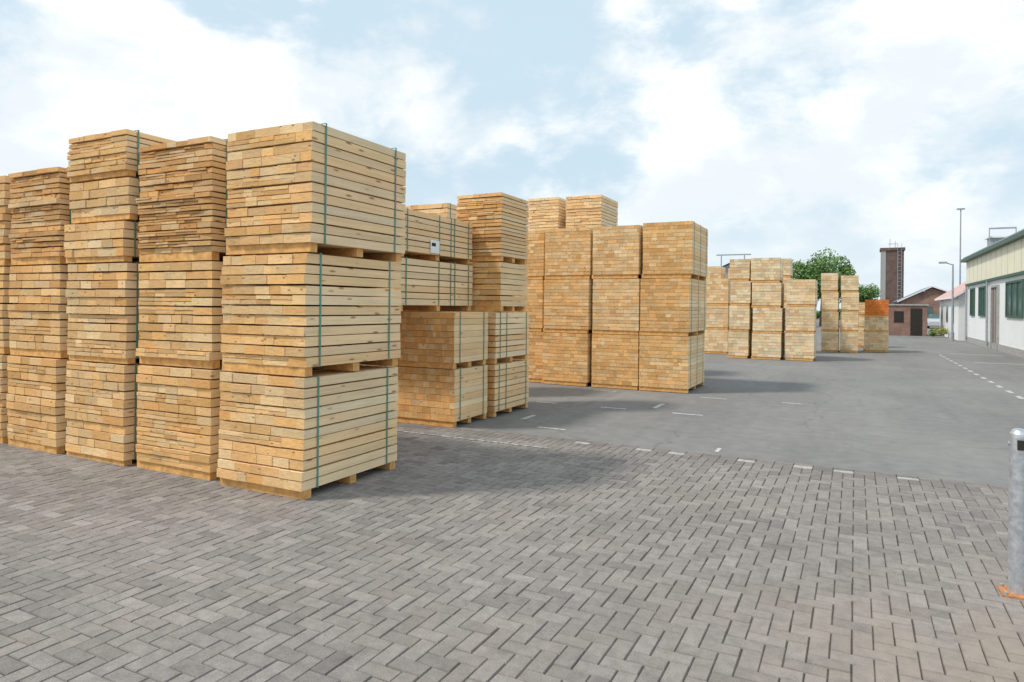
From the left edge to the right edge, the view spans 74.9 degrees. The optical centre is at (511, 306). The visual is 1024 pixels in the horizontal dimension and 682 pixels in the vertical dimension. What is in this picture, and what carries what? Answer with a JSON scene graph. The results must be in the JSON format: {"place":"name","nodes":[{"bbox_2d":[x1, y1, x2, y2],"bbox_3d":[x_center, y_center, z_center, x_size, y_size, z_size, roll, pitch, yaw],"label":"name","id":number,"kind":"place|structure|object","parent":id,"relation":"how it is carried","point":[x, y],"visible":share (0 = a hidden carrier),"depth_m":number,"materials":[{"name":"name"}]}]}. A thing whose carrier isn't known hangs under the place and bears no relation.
{"place":"outdoors","nodes":[
{"label":"outdoors","id":0,"kind":"place"},
{"bbox_2d":[0,422,1023,681],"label":"block paving","id":1,"kind":"structure","parent":0,"point":[440,556],"depth_m":4.38,"materials":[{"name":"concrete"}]},
{"bbox_2d":[0,175,54,443],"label":"lumber stack","id":2,"kind":"object","parent":1,"relation":"on","point":[6,218],"visible":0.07,"depth_m":8.17,"materials":[{"name":"brown wood"}]},
{"bbox_2d":[6,167,110,453],"bbox_3d":[-5.359,0.042,8.340,1.100,3.284,1.219,1,0,27],"label":"lumber stack","id":3,"kind":"object","parent":1,"relation":"on","point":[39,200],"visible":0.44,"depth_m":7.79,"materials":[{"name":"brown wood"}]},
{"bbox_2d":[64,129,177,465],"bbox_3d":[-4.294,-0.097,7.812,1.127,3.584,1.214,1,0,27],"label":"lumber stack","id":4,"kind":"object","parent":1,"relation":"on","point":[101,399],"visible":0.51,"depth_m":7.25,"materials":[{"name":"brown wood"}]},
{"bbox_2d":[135,136,275,480],"bbox_3d":[-3.185,0.015,7.293,1.170,3.384,1.225,1,0,27],"label":"lumber stack","id":5,"kind":"object","parent":1,"relation":"on","point":[183,198],"visible":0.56,"depth_m":6.74,"materials":[{"name":"brown wood"}]},
{"bbox_2d":[217,121,405,499],"bbox_3d":[-1.975,0.032,6.751,1.171,3.374,1.417,1,0,27],"label":"lumber stack","id":6,"kind":"object","parent":1,"relation":"on","point":[308,403],"visible":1,"depth_m":6.23,"materials":[{"name":"brown wood"}]},
{"bbox_2d":[397,430,546,447],"bbox_3d":[-1.183,1.724,9.054,3.650,0.001,0.040,1,0,27],"label":"painted line","id":7,"kind":"object","parent":1,"relation":"on","point":[473,439],"visible":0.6,"depth_m":8.70,"materials":[{"name":"paint"}]},
{"bbox_2d":[997,428,1023,599],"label":"steel bollard","id":8,"kind":"object","parent":1,"relation":"on","point":[1014,589],"visible":1,"depth_m":4.09,"materials":[{"name":"grey metal"}]},
{"bbox_2d":[0,0,1023,310],"label":"sky","id":9,"kind":"structure","parent":0,"point":[793,129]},
{"bbox_2d":[716,254,754,313],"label":"grey roofed shed","id":10,"kind":"structure","parent":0,"point":[726,266],"depth_m":59.86,"materials":[{"name":"metal"}]},
{"bbox_2d":[456,310,1023,485],"bbox_3d":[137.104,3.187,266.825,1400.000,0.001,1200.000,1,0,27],"label":"ground","id":11,"kind":"structure","parent":0,"point":[918,406],"depth_m":11.35,"materials":[{"name":"grey asphalt"}]},
{"bbox_2d":[361,314,388,366],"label":"lumber stack","id":12,"kind":"object","parent":11,"relation":"on","point":[381,323],"depth_m":10.83,"materials":[{"name":"brown wood"}]},
{"bbox_2d":[387,311,487,427],"bbox_3d":[-1.134,0.901,10.212,1.228,1.654,1.001,1,0,27],"label":"lumber stack","id":13,"kind":"object","parent":11,"relation":"on","point":[442,378],"visible":0.92,"depth_m":9.77,"materials":[{"name":"brown wood"}]},
{"bbox_2d":[359,207,472,310],"bbox_3d":[-1.626,-0.659,10.336,1.218,1.444,2.016,1,0,27],"label":"lumber stack","id":14,"kind":"object","parent":13,"relation":"on","point":[436,258],"visible":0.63,"depth_m":10.06,"materials":[{"name":"brown wood"}]},
{"bbox_2d":[406,203,473,311],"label":"lumber stack","id":15,"kind":"object","parent":11,"relation":"on","point":[447,210],"visible":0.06,"depth_m":12.71,"materials":[{"name":"brown wood"}]},
{"bbox_2d":[443,311,528,416],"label":"lumber stack","id":16,"kind":"object","parent":11,"relation":"on","point":[508,374],"visible":0.34,"depth_m":10.87,"materials":[{"name":"brown wood"}]},
{"bbox_2d":[456,192,528,310],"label":"lumber stack","id":17,"kind":"object","parent":16,"relation":"on","point":[499,222],"visible":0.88,"depth_m":11.01,"materials":[{"name":"brown wood"}]},
{"bbox_2d":[504,230,555,381],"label":"lumber stack","id":18,"kind":"object","parent":11,"relation":"on","point":[534,308],"visible":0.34,"depth_m":15.41,"materials":[{"name":"brown wood"}]},
{"bbox_2d":[528,197,566,230],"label":"lumber stack","id":19,"kind":"object","parent":11,"relation":"on","point":[547,213],"visible":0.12,"depth_m":17.38,"materials":[{"name":"brown wood"}]},
{"bbox_2d":[542,227,603,385],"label":"lumber stack","id":20,"kind":"object","parent":11,"relation":"on","point":[567,334],"visible":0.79,"depth_m":14.88,"materials":[{"name":"brown wood"}]},
{"bbox_2d":[566,194,617,227],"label":"lumber stack","id":21,"kind":"object","parent":11,"relation":"on","point":[592,211],"visible":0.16,"depth_m":16.89,"materials":[{"name":"brown wood"}]},
{"bbox_2d":[591,225,651,389],"bbox_3d":[2.598,0.015,15.135,1.081,3.504,1.715,1,0,27],"label":"lumber stack","id":22,"kind":"object","parent":11,"relation":"on","point":[617,257],"visible":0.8,"depth_m":14.37,"materials":[{"name":"brown wood"}]},
{"bbox_2d":[403,298,877,318],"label":"distant tree line","id":23,"kind":"object","parent":11,"relation":"on","point":[817,314],"visible":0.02,"depth_m":121.20,"materials":[{"name":"green plant"}]},
{"bbox_2d":[521,390,798,451],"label":"parking markings","id":24,"kind":"object","parent":11,"relation":"on","point":[716,450],"visible":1,"depth_m":11.08,"materials":[{"name":"paint"}]},
{"bbox_2d":[639,221,707,392],"bbox_3d":[3.561,0.010,14.640,1.112,3.534,1.717,1,0,27],"label":"lumber stack","id":25,"kind":"object","parent":11,"relation":"on","point":[673,294],"visible":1,"depth_m":13.93,"materials":[{"name":"brown wood"}]},
{"bbox_2d":[701,266,725,310],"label":"lumber stack","id":26,"kind":"object","parent":11,"relation":"on","point":[716,272],"visible":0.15,"depth_m":29.43,"materials":[{"name":"brown wood"}]},
{"bbox_2d":[703,278,731,353],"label":"lumber stack","id":27,"kind":"object","parent":11,"relation":"on","point":[718,297],"visible":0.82,"depth_m":25.84,"materials":[{"name":"brown wood"}]},
{"bbox_2d":[728,268,751,308],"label":"lumber stack","id":28,"kind":"object","parent":11,"relation":"on","point":[729,278],"visible":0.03,"depth_m":29.10,"materials":[{"name":"brown wood"}]},
{"bbox_2d":[727,259,753,357],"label":"lumber stack","id":29,"kind":"object","parent":11,"relation":"on","point":[740,332],"visible":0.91,"depth_m":23.66,"materials":[{"name":"brown wood"}]},
{"bbox_2d":[751,258,784,359],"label":"lumber stack","id":30,"kind":"object","parent":11,"relation":"on","point":[768,338],"visible":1,"depth_m":23.15,"materials":[{"name":"brown wood"}]},
{"bbox_2d":[783,258,792,343],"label":"lumber stack","id":31,"kind":"object","parent":11,"relation":"on","point":[787,268],"visible":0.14,"depth_m":26.39,"materials":[{"name":"brown wood"}]},
{"bbox_2d":[785,279,817,360],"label":"lumber stack","id":32,"kind":"object","parent":11,"relation":"on","point":[800,334],"visible":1,"depth_m":22.74,"materials":[{"name":"brown wood"}]},
{"bbox_2d":[792,247,856,325],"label":"broadleaf tree","id":33,"kind":"object","parent":11,"relation":"on","point":[816,268],"visible":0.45,"depth_m":68.55,"materials":[{"name":"green plant"}]},
{"bbox_2d":[821,273,838,351],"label":"lumber stack","id":34,"kind":"object","parent":11,"relation":"on","point":[829,318],"visible":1,"depth_m":27.57,"materials":[{"name":"brown wood"}]},
{"bbox_2d":[840,275,858,352],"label":"lumber stack","id":35,"kind":"object","parent":11,"relation":"on","point":[849,319],"visible":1,"depth_m":27.32,"materials":[{"name":"brown wood"}]},
{"bbox_2d":[858,302,864,346],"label":"lumber stack","id":36,"kind":"object","parent":11,"relation":"on","point":[861,314],"visible":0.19,"depth_m":31.19,"materials":[{"name":"brown wood"}]},
{"bbox_2d":[858,283,880,301],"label":"broadleaf tree","id":37,"kind":"object","parent":11,"relation":"on","point":[865,293],"visible":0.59,"depth_m":75.04,"materials":[{"name":"green plant"}]},
{"bbox_2d":[863,300,888,351],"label":"lumber stack","id":38,"kind":"object","parent":11,"relation":"on","point":[876,329],"visible":1,"depth_m":27.76,"materials":[{"name":"brown wood"}]},
{"bbox_2d":[888,304,928,335],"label":"brick outbuilding","id":39,"kind":"structure","parent":11,"relation":"on","point":[907,319],"depth_m":46.53,"materials":[{"name":"brick"}]},
{"bbox_2d":[928,328,935,336],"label":"roadside shrub","id":40,"kind":"object","parent":11,"relation":"on","point":[931,333],"visible":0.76,"depth_m":44.41,"materials":[{"name":"green plant"}]},
{"bbox_2d":[927,314,939,327],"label":"parked car","id":41,"kind":"object","parent":11,"relation":"on","point":[933,319],"visible":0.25,"depth_m":65.83,"materials":[{"name":"paint"}]},
{"bbox_2d":[932,327,947,336],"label":"roadside shrub","id":42,"kind":"object","parent":11,"relation":"on","point":[939,331],"visible":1,"depth_m":43.70,"materials":[{"name":"green plant"}]},
{"bbox_2d":[939,262,953,340],"bbox_3d":[25.529,-0.303,39.276,0.799,4.640,0.198,1,0,27],"label":"street lamp","id":43,"kind":"object","parent":11,"relation":"on","point":[952,323],"visible":1,"depth_m":39.10,"materials":[{"name":"grey metal"}]},
{"bbox_2d":[957,208,964,284],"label":"street lamp","id":44,"kind":"object","parent":11,"relation":"on","point":[960,209],"visible":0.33,"depth_m":49.73,"materials":[{"name":"grey metal"}]},
{"bbox_2d":[940,355,1023,398],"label":"dashed lane line","id":45,"kind":"object","parent":11,"relation":"on","point":[1019,397],"visible":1,"depth_m":16.43,"materials":[{"name":"paint"}]},
{"bbox_2d":[880,247,904,303],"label":"brick chimney tower","id":46,"kind":"structure","parent":0,"point":[892,277],"depth_m":88.49,"materials":[{"name":"brick"}]},
{"bbox_2d":[895,301,939,326],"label":"walls","id":47,"kind":"structure","parent":0,"point":[935,305],"depth_m":74.86,"materials":[{"name":"red brick"}]},
{"bbox_2d":[899,288,945,301],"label":"gables","id":48,"kind":"object","parent":47,"relation":"on","point":[931,294],"visible":0.5,"depth_m":74.99,"materials":[{"name":"red brick"}]},
{"bbox_2d":[894,286,947,302],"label":"roof","id":49,"kind":"structure","parent":48,"relation":"on","point":[917,292],"depth_m":75.46,"materials":[{"name":"stone"}]},
{"bbox_2d":[927,307,932,314],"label":"windows","id":50,"kind":"structure","parent":47,"relation":"attached to","point":[929,310],"depth_m":74.87,"materials":[{"name":"clear glass"}]},
{"bbox_2d":[939,295,965,340],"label":"walls","id":51,"kind":"structure","parent":0,"point":[959,317],"depth_m":40.53,"materials":[{"name":"white paint"}]},
{"bbox_2d":[941,306,947,331],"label":"windows","id":52,"kind":"structure","parent":51,"relation":"attached to","point":[942,315],"depth_m":46.88,"materials":[{"name":"clear glass"}]},
{"bbox_2d":[961,227,1023,357],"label":"warehouse","id":53,"kind":"structure","parent":0,"point":[994,308],"depth_m":29.82,"materials":[{"name":"concrete"}]},
{"bbox_2d":[992,288,995,342],"bbox_3d":[22.056,0.556,30.488,0.030,2.850,1.400,1,0,27],"label":"door leaf","id":54,"kind":"structure","parent":53,"relation":"in","point":[993,288],"depth_m":30.85,"materials":[{"name":"brown wood"}]},
{"bbox_2d":[972,281,1021,315],"bbox_3d":[20.172,-0.289,26.794,0.020,1.340,22.940,1,0,27],"label":"window glass","id":55,"kind":"structure","parent":53,"relation":"in","point":[1019,283],"depth_m":27.04,"materials":[{"name":"green glass"}]},
{"bbox_2d":[970,279,1023,317],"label":"window frames","id":56,"kind":"structure","parent":53,"relation":"in","point":[972,296],"depth_m":32.81,"materials":[{"name":"green metal"}]},
{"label":"gables","id":57,"kind":"object","parent":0,"visible":0},
{"bbox_2d":[935,282,967,299],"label":"roof","id":58,"kind":"structure","parent":57,"relation":"on","point":[959,289],"depth_m":43.98,"materials":[{"name":"red tile"}]}
]}

